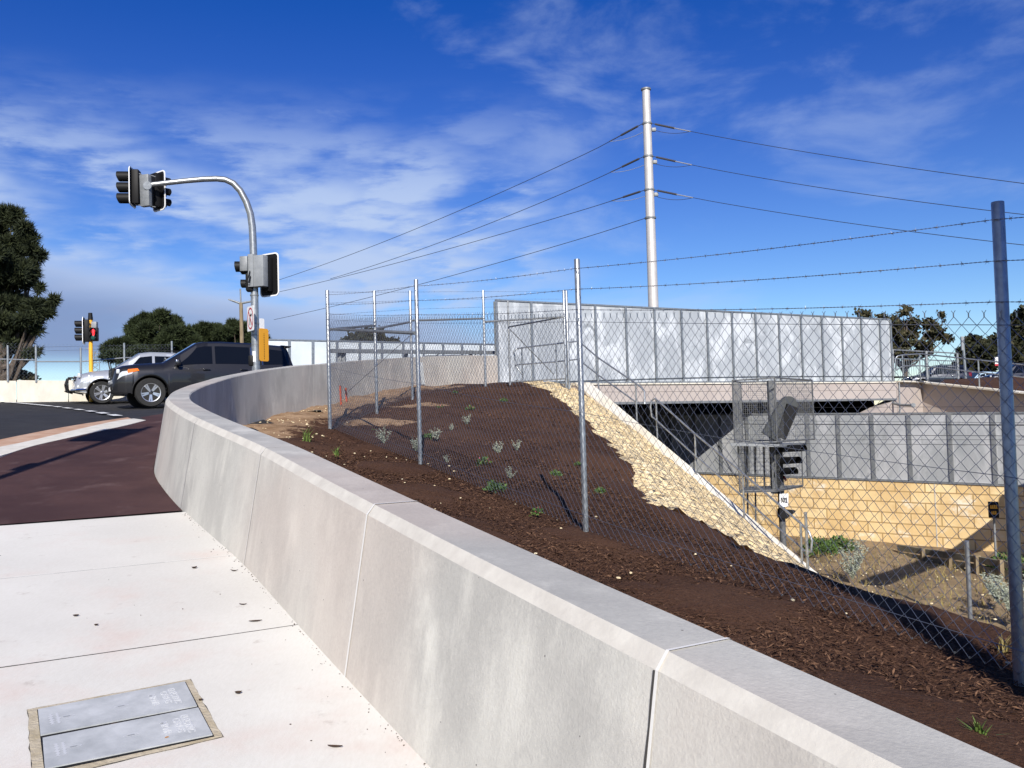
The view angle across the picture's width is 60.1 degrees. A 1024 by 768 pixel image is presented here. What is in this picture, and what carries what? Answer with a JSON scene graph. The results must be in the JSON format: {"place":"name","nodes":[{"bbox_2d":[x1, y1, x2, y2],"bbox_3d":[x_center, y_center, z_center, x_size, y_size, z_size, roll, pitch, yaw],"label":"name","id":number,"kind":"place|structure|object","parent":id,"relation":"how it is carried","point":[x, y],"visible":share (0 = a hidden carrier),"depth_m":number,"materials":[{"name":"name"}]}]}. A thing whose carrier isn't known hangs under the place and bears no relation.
{"place":"outdoors","nodes":[
{"label":"outdoors","id":0,"kind":"place"},
{"bbox_2d":[6,369,41,379],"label":"pale trunk tree","id":1,"kind":"object","parent":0,"point":[25,376],"visible":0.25,"depth_m":51.81,"materials":[{"name":"green plant"}]},
{"bbox_2d":[0,414,180,523],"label":"cycle path","id":2,"kind":"structure","parent":0,"point":[65,479],"depth_m":9.02,"materials":[{"name":"red asphalt"}]},
{"bbox_2d":[93,351,100,370],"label":"lattice pylon","id":3,"kind":"object","parent":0,"point":[96,362],"visible":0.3,"depth_m":180.36,"materials":[{"name":"metal"}]},
{"bbox_2d":[97,334,150,369],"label":"pine tree","id":4,"kind":"object","parent":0,"point":[131,344],"visible":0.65,"depth_m":71.52,"materials":[{"name":"green plant"}]},
{"bbox_2d":[122,306,202,352],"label":"pine tree","id":5,"kind":"object","parent":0,"point":[161,326],"visible":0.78,"depth_m":77.67,"materials":[{"name":"green plant"}]},
{"bbox_2d":[191,320,235,341],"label":"pine tree","id":6,"kind":"object","parent":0,"point":[213,332],"visible":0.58,"depth_m":81.47,"materials":[{"name":"green plant"}]},
{"bbox_2d":[0,512,429,767],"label":"footpath","id":7,"kind":"structure","parent":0,"point":[281,678],"depth_m":4.34,"materials":[{"name":"concrete"}]},
{"bbox_2d":[27,679,223,767],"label":"cable pit","id":8,"kind":"object","parent":7,"relation":"on","point":[84,733],"visible":1,"depth_m":3.46,"materials":[{"name":"grey metal"}]},
{"bbox_2d":[0,555,296,667],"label":"path joint","id":9,"kind":"object","parent":7,"relation":"on","point":[124,649],"visible":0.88,"depth_m":4.48,"materials":[{"name":"grey concrete"}]},
{"bbox_2d":[0,459,425,763],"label":"path grit","id":10,"kind":"object","parent":7,"relation":"on","point":[260,587],"visible":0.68,"depth_m":5.69,"materials":[{"name":"gravel"}]},
{"bbox_2d":[228,289,250,342],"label":"utility pole","id":11,"kind":"object","parent":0,"point":[240,303],"visible":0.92,"depth_m":66.18,"materials":[{"name":"wood"}]},
{"bbox_2d":[223,317,271,342],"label":"pine tree","id":12,"kind":"object","parent":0,"point":[235,324],"visible":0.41,"depth_m":85.52,"materials":[{"name":"green plant"}]},
{"bbox_2d":[340,325,400,341],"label":"bushy tree","id":13,"kind":"object","parent":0,"point":[378,335],"visible":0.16,"depth_m":79.36,"materials":[{"name":"green plant"}]},
{"bbox_2d":[0,376,911,525],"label":"road","id":14,"kind":"structure","parent":0,"point":[18,418],"depth_m":17.54,"materials":[{"name":"grey asphalt"}]},
{"bbox_2d":[0,417,130,446],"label":"gutter","id":15,"kind":"object","parent":14,"relation":"on","point":[24,438],"visible":0.86,"depth_m":12.51,"materials":[{"name":"beige concrete"}]},
{"bbox_2d":[11,402,122,415],"bbox_3d":[-12.164,0.555,23.358,1.439,0.883,17.718,0,-3,-39],"label":"road marking","id":16,"kind":"object","parent":14,"relation":"on","point":[76,409],"visible":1,"depth_m":23.39,"materials":[{"name":"paint"}]},
{"bbox_2d":[0,418,145,456],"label":"kerb","id":17,"kind":"structure","parent":14,"relation":"on","point":[7,449],"depth_m":12.28,"materials":[{"name":"concrete"}]},
{"bbox_2d":[0,380,166,402],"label":"road parapet","id":18,"kind":"structure","parent":14,"relation":"on","point":[39,391],"depth_m":28.57,"materials":[{"name":"concrete"}]},
{"bbox_2d":[0,341,172,381],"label":"chain link fence","id":19,"kind":"object","parent":18,"relation":"on","point":[36,355],"visible":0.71,"depth_m":28.91,"materials":[{"name":"metal"}]},
{"bbox_2d":[269,339,494,365],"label":"noise wall","id":20,"kind":"structure","parent":18,"relation":"on","point":[305,352],"depth_m":33.47,"materials":[{"name":"concrete"}]},
{"bbox_2d":[74,313,98,401],"bbox_3d":[-13.535,-0.854,28.192,0.771,2.847,0.432,-2,-2,13],"label":"pedestrian signal","id":21,"kind":"object","parent":14,"relation":"on","point":[89,330],"visible":1,"depth_m":28.17,"materials":[{"name":"yellow paint"}]},
{"bbox_2d":[64,350,178,403],"bbox_3d":[-11.934,-0.203,28.456,4.362,1.736,2.070,1,-3,-30],"label":"suv car","id":22,"kind":"object","parent":14,"relation":"on","point":[97,392],"visible":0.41,"depth_m":27.16,"materials":[{"name":"silver metal"}]},
{"bbox_2d":[116,166,278,370],"bbox_3d":[-7.518,-2.293,21.398,3.699,5.815,0.860,-1,-2,-9],"label":"traffic signal","id":23,"kind":"object","parent":14,"relation":"on","point":[135,187],"visible":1,"depth_m":21.42,"materials":[{"name":"metal"}]},
{"bbox_2d":[107,342,292,406],"bbox_3d":[-8.964,-0.251,25.736,5.009,1.925,2.310,2,-3,-30],"label":"suv car","id":24,"kind":"object","parent":14,"relation":"on","point":[149,385],"visible":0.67,"depth_m":24.70,"materials":[{"name":"paint"}]},
{"bbox_2d":[330,349,494,361],"bbox_3d":[-2.717,-0.712,26.281,6.243,0.720,0.346,0,-3,-44],"label":"bridge rail","id":25,"kind":"object","parent":14,"relation":"on","point":[414,351],"visible":0.43,"depth_m":25.75,"materials":[{"name":"metal"}]},
{"bbox_2d":[154,355,1020,767],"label":"concrete wall","id":26,"kind":"structure","parent":14,"relation":"on","point":[440,639],"depth_m":3.14,"materials":[{"name":"white concrete"}]},
{"bbox_2d":[420,362,424,384],"bbox_3d":[-2.383,-0.278,23.456,0.090,0.616,0.286,-1,-2,-15],"label":"steel stub","id":27,"kind":"object","parent":26,"relation":"attached to","point":[422,374],"visible":0.64,"depth_m":23.43,"materials":[{"name":"grey metal"}]},
{"bbox_2d":[0,0,1023,404],"label":"sky","id":28,"kind":"structure","parent":0,"point":[345,127],"materials":[{"name":"blue"}]},
{"bbox_2d":[243,382,1023,767],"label":"mulch bank","id":29,"kind":"structure","parent":0,"point":[731,604],"depth_m":7.05,"materials":[{"name":"brown wood"}]},
{"bbox_2d":[297,428,311,441],"bbox_3d":[-3.047,0.735,13.213,0.420,0.285,0.417,-1,-2,-25],"label":"grass tuft","id":30,"kind":"object","parent":29,"relation":"on","point":[307,438],"visible":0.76,"depth_m":13.20,"materials":[{"name":"green plant"}]},
{"bbox_2d":[333,447,342,456],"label":"grass tuft","id":31,"kind":"object","parent":29,"relation":"on","point":[336,451],"visible":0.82,"depth_m":11.88,"materials":[{"name":"green plant"}]},
{"bbox_2d":[376,425,389,442],"bbox_3d":[-1.973,0.771,13.500,0.232,0.282,0.196,-4,-3,43],"label":"silver shrub","id":32,"kind":"object","parent":29,"relation":"on","point":[382,437],"visible":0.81,"depth_m":13.50,"materials":[{"name":"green plant"}]},
{"bbox_2d":[410,437,417,450],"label":"silver shrub","id":33,"kind":"object","parent":29,"relation":"on","point":[415,447],"visible":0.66,"depth_m":12.69,"materials":[{"name":"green plant"}]},
{"bbox_2d":[429,427,441,439],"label":"silver shrub","id":34,"kind":"object","parent":29,"relation":"on","point":[437,434],"visible":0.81,"depth_m":14.01,"materials":[{"name":"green plant"}]},
{"bbox_2d":[330,290,567,428],"bbox_3d":[-1.572,-0.796,19.407,1.710,3.397,9.295,-3,-3,29],"label":"chain link fence","id":35,"kind":"object","parent":29,"relation":"on","point":[410,328],"visible":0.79,"depth_m":19.73,"materials":[{"name":"metal"}]},
{"bbox_2d":[507,291,569,388],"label":"gate","id":36,"kind":"structure","parent":35,"relation":"attached to","point":[567,325],"depth_m":22.89,"materials":[{"name":"metal"}]},
{"bbox_2d":[291,384,646,501],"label":"bark chips","id":37,"kind":"object","parent":29,"relation":"on","point":[618,453],"visible":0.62,"depth_m":13.67,"materials":[{"name":"brown wood"}]},
{"bbox_2d":[475,456,491,465],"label":"shrub","id":38,"kind":"object","parent":29,"relation":"on","point":[482,459],"visible":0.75,"depth_m":11.66,"materials":[{"name":"green plant"}]},
{"bbox_2d":[482,479,507,492],"bbox_3d":[-0.180,1.115,9.698,0.276,0.162,0.265,0,-3,-30],"label":"green seedling","id":39,"kind":"object","parent":29,"relation":"on","point":[502,487],"visible":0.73,"depth_m":9.68,"materials":[{"name":"green plant"}]},
{"bbox_2d":[493,441,502,452],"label":"silver shrub","id":40,"kind":"object","parent":29,"relation":"on","point":[496,450],"visible":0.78,"depth_m":12.61,"materials":[{"name":"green plant"}]},
{"bbox_2d":[506,466,515,477],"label":"silver shrub","id":41,"kind":"object","parent":29,"relation":"on","point":[510,473],"visible":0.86,"depth_m":10.55,"materials":[{"name":"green plant"}]},
{"bbox_2d":[511,440,521,449],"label":"silver shrub","id":42,"kind":"object","parent":29,"relation":"on","point":[518,444],"visible":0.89,"depth_m":13.06,"materials":[{"name":"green plant"}]},
{"bbox_2d":[530,507,543,515],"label":"seedling","id":43,"kind":"object","parent":29,"relation":"on","point":[534,511],"visible":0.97,"depth_m":8.45,"materials":[{"name":"green plant"}]},
{"bbox_2d":[550,469,562,475],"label":"green seedling","id":44,"kind":"object","parent":29,"relation":"on","point":[556,473],"visible":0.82,"depth_m":10.94,"materials":[{"name":"green plant"}]},
{"bbox_2d":[594,487,605,493],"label":"green seedling","id":45,"kind":"object","parent":29,"relation":"on","point":[598,488],"visible":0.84,"depth_m":9.86,"materials":[{"name":"green plant"}]},
{"bbox_2d":[259,407,1010,663],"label":"loose stones","id":46,"kind":"object","parent":29,"relation":"on","point":[460,497],"visible":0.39,"depth_m":11.20,"materials":[{"name":"stone"}]},
{"bbox_2d":[515,380,804,567],"bbox_3d":[1.091,2.354,17.175,7.370,5.554,13.860,0,-3,-30],"label":"stone pitching","id":47,"kind":"object","parent":29,"relation":"on","point":[726,514],"visible":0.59,"depth_m":15.74,"materials":[{"name":"stone"}]},
{"bbox_2d":[310,447,1023,750],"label":"bark chips","id":48,"kind":"object","parent":29,"relation":"on","point":[886,669],"visible":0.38,"depth_m":6.30,"materials":[{"name":"brown wood"}]},
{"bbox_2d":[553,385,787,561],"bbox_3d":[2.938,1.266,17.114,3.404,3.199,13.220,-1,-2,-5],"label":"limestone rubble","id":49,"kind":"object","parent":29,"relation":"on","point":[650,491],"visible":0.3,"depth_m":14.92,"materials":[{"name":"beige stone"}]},
{"bbox_2d":[325,201,1023,686],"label":"chain link fence","id":50,"kind":"object","parent":29,"relation":"on","point":[1009,435],"visible":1,"depth_m":6.09,"materials":[{"name":"metal"}]},
{"bbox_2d":[804,512,808,569],"bbox_3d":[5.161,2.783,15.499,0.052,1.079,0.052,-2,-2,0],"label":"marker post","id":51,"kind":"object","parent":29,"relation":"on","point":[806,540],"visible":0.73,"depth_m":15.48,"materials":[{"name":"metal"}]},
{"bbox_2d":[964,540,972,619],"bbox_3d":[4.313,2.439,8.308,0.042,1.925,0.042,-2,-2,0],"label":"marker post","id":52,"kind":"object","parent":29,"relation":"on","point":[968,583],"visible":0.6,"depth_m":8.32,"materials":[{"name":"metal"}]},
{"bbox_2d":[957,715,1001,736],"bbox_3d":[2.023,1.479,3.788,0.227,0.118,0.103,-3,-3,34],"label":"grass tuft","id":53,"kind":"object","parent":29,"relation":"on","point":[978,728],"visible":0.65,"depth_m":3.79,"materials":[{"name":"green plant"}]},
{"bbox_2d":[993,634,1011,654],"bbox_3d":[2.824,1.475,5.003,0.196,0.128,0.264,-3,-2,26],"label":"grass tuft","id":54,"kind":"object","parent":29,"relation":"on","point":[1002,642],"visible":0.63,"depth_m":5.02,"materials":[{"name":"beige plant"}]},
{"bbox_2d":[641,87,658,306],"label":"power pole","id":55,"kind":"object","parent":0,"point":[650,217],"visible":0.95,"depth_m":55.25,"materials":[{"name":"metal"}]},
{"bbox_2d":[274,218,644,319],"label":"power line","id":56,"kind":"object","parent":55,"relation":"attached to","point":[480,267],"visible":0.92,"depth_m":66.50,"materials":[{"name":"grey metal"}]},
{"bbox_2d":[279,124,642,279],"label":"power line","id":57,"kind":"object","parent":55,"relation":"attached to","point":[631,129],"visible":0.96,"depth_m":63.32,"materials":[{"name":"grey metal"}]},
{"bbox_2d":[280,190,644,291],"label":"power line","id":58,"kind":"object","parent":55,"relation":"attached to","point":[634,193],"visible":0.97,"depth_m":63.34,"materials":[{"name":"grey metal"}]},
{"bbox_2d":[331,157,643,278],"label":"power line","id":59,"kind":"object","parent":55,"relation":"attached to","point":[633,161],"visible":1,"depth_m":61.56,"materials":[{"name":"grey metal"}]},
{"bbox_2d":[652,123,1023,183],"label":"power line","id":60,"kind":"object","parent":55,"relation":"attached to","point":[661,125],"visible":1,"depth_m":48.03,"materials":[{"name":"grey metal"}]},
{"bbox_2d":[653,156,1023,214],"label":"power line","id":61,"kind":"object","parent":55,"relation":"attached to","point":[667,159],"visible":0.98,"depth_m":48.24,"materials":[{"name":"grey metal"}]},
{"bbox_2d":[656,190,1022,244],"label":"power line","id":62,"kind":"object","parent":55,"relation":"attached to","point":[805,216],"visible":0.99,"depth_m":48.42,"materials":[{"name":"grey metal"}]},
{"bbox_2d":[775,536,1023,631],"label":"rail corridor ground","id":63,"kind":"structure","parent":0,"point":[953,582],"depth_m":24.15,"materials":[{"name":"soil"}]},
{"bbox_2d":[560,382,816,572],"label":"sloping retaining wall","id":64,"kind":"structure","parent":63,"relation":"on","point":[589,391],"depth_m":20.55,"materials":[{"name":"paint"}]},
{"bbox_2d":[513,341,645,420],"bbox_3d":[2.068,-0.026,23.596,3.631,2.469,1.785,-3,-2,26],"label":"sloping handrail","id":65,"kind":"object","parent":64,"relation":"on","point":[598,376],"visible":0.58,"depth_m":23.73,"materials":[{"name":"metal"}]},
{"bbox_2d":[650,398,812,564],"bbox_3d":[4.470,1.937,18.962,0.143,3.455,5.602,-1,-2,-21],"label":"sloping handrail","id":66,"kind":"object","parent":64,"relation":"attached to","point":[755,484],"visible":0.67,"depth_m":18.29,"materials":[{"name":"metal"}]},
{"bbox_2d":[591,382,896,415],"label":"rail bridge","id":67,"kind":"structure","parent":63,"relation":"on","point":[856,389],"depth_m":33.80,"materials":[{"name":"paint"}]},
{"bbox_2d":[493,299,893,383],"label":"noise wall","id":68,"kind":"structure","parent":67,"relation":"on","point":[499,305],"depth_m":31.02,"materials":[{"name":"metal"}]},
{"bbox_2d":[889,400,915,407],"bbox_3d":[15.550,0.746,35.320,0.185,0.411,1.618,-1,-2,-8],"label":"service pipe","id":69,"kind":"object","parent":67,"relation":"attached to","point":[906,405],"visible":0.9,"depth_m":35.00,"materials":[{"name":"metal"}]},
{"bbox_2d":[731,377,814,546],"bbox_3d":[6.231,2.643,20.863,2.437,5.575,1.525,-2,-2,0],"label":"rail signal","id":70,"kind":"object","parent":63,"relation":"on","point":[785,417],"visible":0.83,"depth_m":20.74,"materials":[{"name":"metal"}]},
{"bbox_2d":[803,536,838,556],"bbox_3d":[9.647,5.065,27.824,1.253,0.590,1.234,-2,-2,0],"label":"green bush","id":71,"kind":"object","parent":63,"relation":"on","point":[823,547],"visible":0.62,"depth_m":27.57,"materials":[{"name":"green plant"}]},
{"bbox_2d":[825,534,856,550],"bbox_3d":[10.491,5.107,28.321,1.120,0.632,1.144,-2,-2,0],"label":"green bush","id":72,"kind":"object","parent":63,"relation":"on","point":[837,542],"visible":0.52,"depth_m":28.14,"materials":[{"name":"green plant"}]},
{"bbox_2d":[838,535,868,579],"bbox_3d":[9.169,4.668,23.852,0.786,1.207,0.947,-2,-2,12],"label":"silver bush","id":73,"kind":"object","parent":63,"relation":"on","point":[854,568],"visible":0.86,"depth_m":23.78,"materials":[{"name":"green plant"}]},
{"bbox_2d":[700,472,1023,553],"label":"limestone wall","id":74,"kind":"structure","parent":63,"relation":"on","point":[993,492],"depth_m":29.15,"materials":[{"name":"stone"}]},
{"bbox_2d":[628,412,1023,486],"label":"noise wall","id":75,"kind":"structure","parent":74,"relation":"on","point":[978,459],"depth_m":29.54,"materials":[{"name":"concrete"}]},
{"bbox_2d":[726,420,1000,422],"bbox_3d":[10.096,1.118,26.466,0.009,0.165,13.773,-1,-2,-19],"label":"overhead wire","id":76,"kind":"object","parent":75,"relation":"on","point":[882,421],"visible":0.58,"depth_m":25.58,"materials":[{"name":"grey metal"}]},
{"bbox_2d":[751,424,1023,425],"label":"overhead wire","id":77,"kind":"object","parent":75,"relation":"on","point":[900,424],"visible":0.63,"depth_m":23.56,"materials":[{"name":"grey metal"}]},
{"bbox_2d":[806,443,969,444],"bbox_3d":[10.086,1.789,26.440,0.011,0.199,13.775,-1,-2,-19],"label":"overhead wire","id":78,"kind":"object","parent":75,"relation":"on","point":[919,444],"visible":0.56,"depth_m":23.43,"materials":[{"name":"grey metal"}]},
{"bbox_2d":[797,406,1023,407],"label":"overhead wire","id":79,"kind":"object","parent":75,"relation":"on","point":[842,407],"visible":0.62,"depth_m":27.95,"materials":[{"name":"grey metal"}]},
{"bbox_2d":[773,534,1010,630],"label":"dry weeds","id":80,"kind":"object","parent":63,"relation":"on","point":[983,591],"visible":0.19,"depth_m":23.18,"materials":[{"name":"plant"}]},
{"bbox_2d":[816,546,996,619],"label":"corridor stones","id":81,"kind":"object","parent":63,"relation":"on","point":[906,585],"visible":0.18,"depth_m":23.62,"materials":[{"name":"stone"}]},
{"bbox_2d":[897,545,1023,582],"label":"timber retaining edge","id":82,"kind":"object","parent":63,"relation":"on","point":[979,569],"visible":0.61,"depth_m":24.79,"materials":[{"name":"brown wood"}]},
{"bbox_2d":[988,502,998,567],"bbox_3d":[13.009,4.218,23.843,0.240,2.078,0.171,-2,-2,22],"label":"trackside sign","id":83,"kind":"object","parent":63,"relation":"on","point":[993,508],"visible":0.89,"depth_m":23.83,"materials":[{"name":"metal"}]},
{"bbox_2d":[980,572,1023,604],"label":"silver bush","id":84,"kind":"object","parent":63,"relation":"on","point":[990,585],"visible":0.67,"depth_m":20.26,"materials":[{"name":"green plant"}]},
{"bbox_2d":[986,552,1023,571],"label":"green bush","id":85,"kind":"object","parent":63,"relation":"on","point":[1001,555],"visible":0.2,"depth_m":23.80,"materials":[{"name":"green plant"}]},
{"bbox_2d":[989,570,1023,611],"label":"silver bush","id":86,"kind":"object","parent":63,"relation":"on","point":[1005,598],"visible":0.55,"depth_m":18.94,"materials":[{"name":"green plant"}]},
{"bbox_2d":[863,435,983,435],"bbox_3d":[10.089,1.530,26.450,0.013,0.100,13.775,-1,-2,-19],"label":"overhead wire","id":87,"kind":"object","parent":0,"point":[924,435],"visible":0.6,"depth_m":23.67,"materials":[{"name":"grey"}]},
{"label":"car park","id":88,"kind":"structure","parent":0,"visible":0},
{"bbox_2d":[852,304,954,379],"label":"gum tree","id":89,"kind":"object","parent":88,"relation":"on","point":[932,332],"visible":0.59,"depth_m":73.82,"materials":[{"name":"green plant"}]},
{"bbox_2d":[893,349,959,380],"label":"pedestrian balustrade","id":90,"kind":"object","parent":88,"relation":"on","point":[926,359],"visible":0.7,"depth_m":44.55,"materials":[{"name":"metal"}]},
{"bbox_2d":[901,364,971,382],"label":"suv car","id":91,"kind":"object","parent":88,"relation":"on","point":[943,373],"visible":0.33,"depth_m":61.26,"materials":[{"name":"black paint"}]},
{"bbox_2d":[960,336,966,378],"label":"light post","id":92,"kind":"object","parent":88,"relation":"on","point":[963,350],"visible":0.84,"depth_m":50.03,"materials":[{"name":"metal"}]},
{"bbox_2d":[952,333,998,371],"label":"bushy tree","id":93,"kind":"object","parent":88,"relation":"on","point":[977,349],"visible":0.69,"depth_m":80.81,"materials":[{"name":"green plant"}]},
{"bbox_2d":[941,376,1023,390],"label":"mulched verge","id":94,"kind":"structure","parent":88,"relation":"on","point":[993,382],"depth_m":37.69,"materials":[{"name":"brown wood"}]},
{"bbox_2d":[971,372,996,377],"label":"suv car","id":95,"kind":"object","parent":88,"relation":"on","point":[974,375],"visible":0.09,"depth_m":61.48,"materials":[{"name":"blue paint"}]},
{"bbox_2d":[980,362,1023,377],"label":"suv car","id":96,"kind":"object","parent":88,"relation":"on","point":[1015,368],"visible":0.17,"depth_m":59.35,"materials":[{"name":"black paint"}]},
{"bbox_2d":[989,304,1023,363],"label":"bushy tree","id":97,"kind":"object","parent":88,"relation":"on","point":[1017,342],"visible":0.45,"depth_m":70.13,"materials":[{"name":"green plant"}]},
{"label":"upper ledge","id":98,"kind":"structure","parent":0,"visible":0},
{"bbox_2d":[860,380,1023,412],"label":"wing wall","id":99,"kind":"structure","parent":98,"relation":"on","point":[964,397],"depth_m":36.52,"materials":[{"name":"paint"}]},
{"bbox_2d":[895,353,1023,386],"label":"wing wall railing","id":100,"kind":"object","parent":99,"relation":"on","point":[920,365],"visible":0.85,"depth_m":36.64,"materials":[{"name":"metal"}]},
{"bbox_3d":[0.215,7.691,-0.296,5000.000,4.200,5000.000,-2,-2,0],"label":"ground","id":101,"kind":"structure","parent":0,"visible":0},
{"bbox_2d":[0,202,63,381],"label":"pine tree","id":102,"kind":"object","parent":101,"relation":"on","point":[24,316],"visible":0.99,"depth_m":45.93,"materials":[{"name":"green plant"}]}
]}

